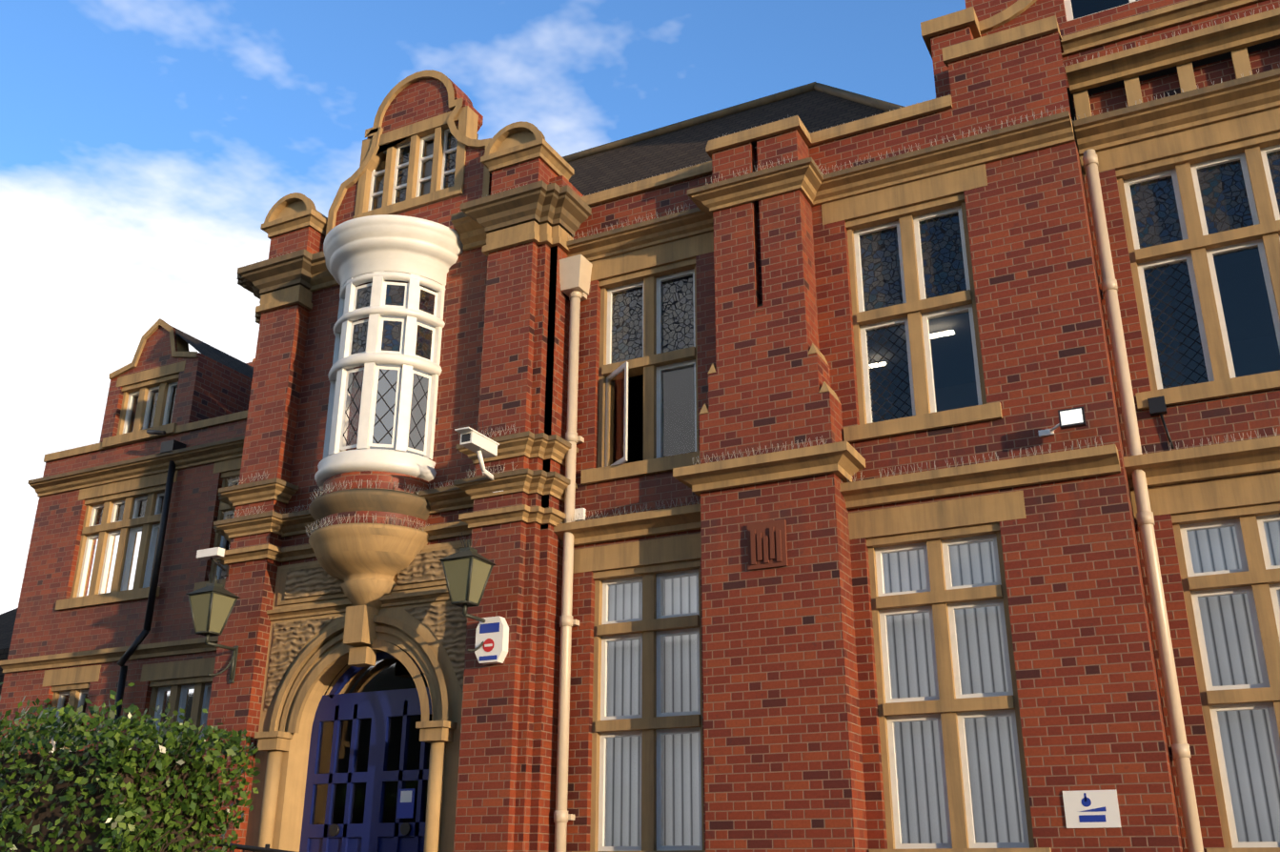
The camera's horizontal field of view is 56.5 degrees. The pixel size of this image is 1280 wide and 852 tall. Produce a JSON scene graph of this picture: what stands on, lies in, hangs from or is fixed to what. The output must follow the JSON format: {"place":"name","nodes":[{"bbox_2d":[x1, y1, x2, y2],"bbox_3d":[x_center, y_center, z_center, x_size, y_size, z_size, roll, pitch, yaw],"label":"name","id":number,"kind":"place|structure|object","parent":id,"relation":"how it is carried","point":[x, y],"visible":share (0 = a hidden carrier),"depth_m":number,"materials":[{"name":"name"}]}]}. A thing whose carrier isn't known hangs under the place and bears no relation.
{"place":"outdoors","nodes":[
{"label":"outdoors","id":0,"kind":"place"},
{"bbox_2d":[0,608,17,695],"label":"neighbour building","id":1,"kind":"structure","parent":0,"point":[7,621],"depth_m":23.06,"materials":[{"name":"tile"}]},
{"bbox_2d":[0,0,965,614],"label":"sky","id":2,"kind":"structure","parent":0,"point":[147,147],"materials":[{"name":"blue"}]},
{"label":"ground","id":3,"kind":"structure","parent":0,"visible":0},
{"bbox_2d":[0,682,260,851],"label":"hedge","id":4,"kind":"object","parent":3,"relation":"on","point":[112,793],"visible":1,"depth_m":8.82,"materials":[{"name":"green plant"}]},
{"bbox_2d":[207,840,294,851],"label":"railings","id":5,"kind":"object","parent":3,"relation":"on","point":[243,848],"visible":0.31,"depth_m":9.88,"materials":[{"name":"black metal"}]},
{"bbox_2d":[0,0,1279,851],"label":"brickwork","id":6,"kind":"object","parent":3,"relation":"on","point":[792,758],"visible":0.58,"depth_m":11.03,"materials":[{"name":"brick"}]},
{"bbox_2d":[112,429,185,724],"bbox_3d":[-6.613,3.353,15.355,0.446,7.049,0.330,-10,-23,25],"label":"black downpipe","id":7,"kind":"object","parent":6,"relation":"attached to","point":[170,445],"visible":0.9,"depth_m":15.91,"materials":[{"name":"black metal"}]},
{"bbox_2d":[184,569,240,683],"bbox_3d":[-4.509,2.128,12.695,0.400,1.131,0.620,-10,-23,25],"label":"lantern","id":8,"kind":"object","parent":6,"relation":"attached to","point":[212,605],"visible":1,"depth_m":12.58,"materials":[{"name":"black glass"}]},
{"bbox_2d":[196,547,229,576],"bbox_3d":[-4.708,1.520,13.232,0.320,0.250,0.300,-10,-23,25],"label":"cctv camera","id":9,"kind":"object","parent":6,"relation":"attached to","point":[212,554],"visible":0.96,"depth_m":13.16,"materials":[{"name":"white plastic"}]},
{"bbox_2d":[243,538,471,851],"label":"doorway","id":10,"kind":"structure","parent":6,"relation":"attached to","point":[420,619],"depth_m":12.23,"materials":[{"name":"stone"}]},
{"bbox_2d":[299,651,432,851],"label":"door","id":11,"kind":"structure","parent":10,"relation":"attached to","point":[373,832],"depth_m":12.18,"materials":[{"name":"blue wood"}]},
{"bbox_2d":[396,788,415,818],"bbox_3d":[-2.321,3.743,11.806,0.200,0.280,0.008,-10,-23,25],"label":"door sign","id":12,"kind":"object","parent":11,"relation":"attached to","point":[405,803],"visible":0.93,"depth_m":11.80,"materials":[{"name":"blue plastic"}]},
{"bbox_2d":[314,214,463,490],"bbox_3d":[-2.986,-0.846,13.115,1.800,3.000,0.955,-10,-23,25],"label":"oriel","id":13,"kind":"object","parent":6,"relation":"on","point":[380,249],"depth_m":13.05,"materials":[{"name":"white paint"}]},
{"bbox_2d":[438,532,496,651],"bbox_3d":[-1.589,1.606,11.296,0.400,1.131,0.620,-10,-23,25],"label":"lantern","id":14,"kind":"object","parent":6,"relation":"attached to","point":[467,570],"visible":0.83,"depth_m":11.16,"materials":[{"name":"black glass"}]},
{"bbox_2d":[454,421,503,492],"bbox_3d":[-1.552,0.278,11.742,0.188,0.591,0.700,-10,-23,25],"label":"security camera","id":15,"kind":"object","parent":6,"relation":"attached to","point":[480,444],"visible":0.92,"depth_m":11.70,"materials":[{"name":"white plastic"}]},
{"bbox_2d":[474,616,508,664],"bbox_3d":[-1.411,2.042,11.339,0.310,0.430,0.107,-10,-23,25],"label":"alarm box","id":16,"kind":"object","parent":6,"relation":"attached to","point":[492,633],"visible":1,"depth_m":11.29,"materials":[{"name":"white plastic"}]},
{"bbox_2d":[171,81,904,378],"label":"roofs","id":17,"kind":"structure","parent":6,"relation":"on","point":[814,107],"depth_m":15.86,"materials":[{"name":"tile"}]},
{"bbox_2d":[246,358,255,366],"bbox_3d":[-6.391,0.306,20.043,0.840,3.100,1.040,-10,-23,25],"label":"chimney","id":18,"kind":"object","parent":17,"relation":"on","point":[252,363],"visible":0.02,"depth_m":20.05,"materials":[{"name":"brick"}]},
{"bbox_2d":[553,254,592,851],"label":"drainpipe","id":19,"kind":"object","parent":6,"relation":"attached to","point":[575,275],"depth_m":11.79,"materials":[{"name":"beige metal"}]},
{"bbox_2d":[574,507,586,521],"bbox_3d":[-0.604,0.893,11.977,0.100,0.120,0.050,-10,-23,25],"label":"junction box","id":20,"kind":"object","parent":6,"relation":"attached to","point":[581,512],"visible":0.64,"depth_m":11.96,"materials":[{"name":"white plastic"}]},
{"bbox_2d":[0,0,1279,851],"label":"stonework","id":21,"kind":"object","parent":6,"relation":"attached to","point":[1187,126],"visible":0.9,"depth_m":11.44,"materials":[{"name":"stone"}]},
{"bbox_2d":[223,4,1279,537],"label":"bird spikes","id":22,"kind":"object","parent":21,"relation":"on","point":[619,512],"visible":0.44,"depth_m":11.63,"materials":[{"name":"silver metal"}]},
{"bbox_2d":[49,0,1279,851],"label":"window frames","id":23,"kind":"structure","parent":6,"relation":"attached to","point":[970,540],"depth_m":10.69,"materials":[{"name":"white wood"}]},
{"bbox_2d":[54,0,1279,846],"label":"window glass","id":24,"kind":"object","parent":23,"relation":"in","point":[1224,194],"visible":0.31,"depth_m":11.26,"materials":[{"name":"glass"}]},
{"bbox_2d":[98,0,1279,846],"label":"interiors","id":25,"kind":"object","parent":6,"relation":"on","point":[1219,546],"depth_m":11.19,"materials":[{"name":"grey"}]},
{"bbox_2d":[747,519,787,570],"bbox_3d":[1.122,1.050,10.549,0.360,0.420,0.050,-10,-23,25],"label":"plaque","id":26,"kind":"object","parent":6,"relation":"attached to","point":[766,545],"visible":1,"depth_m":10.53,"materials":[{"name":"brown ceramic"}]},
{"bbox_2d":[1037,406,1086,437],"bbox_3d":[3.509,-0.027,9.956,0.151,0.150,0.456,13,-25,-31],"label":"flood light","id":27,"kind":"object","parent":6,"relation":"attached to","point":[1072,417],"visible":1,"depth_m":9.84,"materials":[{"name":"white"}]},
{"bbox_2d":[1062,789,1121,828],"bbox_3d":[3.419,2.901,9.017,0.390,0.270,0.014,-10,-23,25],"label":"ramp sign","id":28,"kind":"object","parent":6,"relation":"attached to","point":[1090,808],"visible":1,"depth_m":9.01,"materials":[{"name":"white plastic"}]},
{"bbox_2d":[1082,149,1203,851],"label":"downpipe","id":29,"kind":"object","parent":6,"relation":"attached to","point":[1180,750],"visible":1,"depth_m":9.74,"materials":[{"name":"beige metal"}]},
{"bbox_2d":[1147,395,1174,448],"bbox_3d":[4.401,-0.020,10.056,0.141,0.462,0.070,-10,-23,25],"label":"floodlight","id":30,"kind":"object","parent":6,"relation":"attached to","point":[1157,406],"visible":0.87,"depth_m":10.08,"materials":[{"name":"black metal"}]}
]}

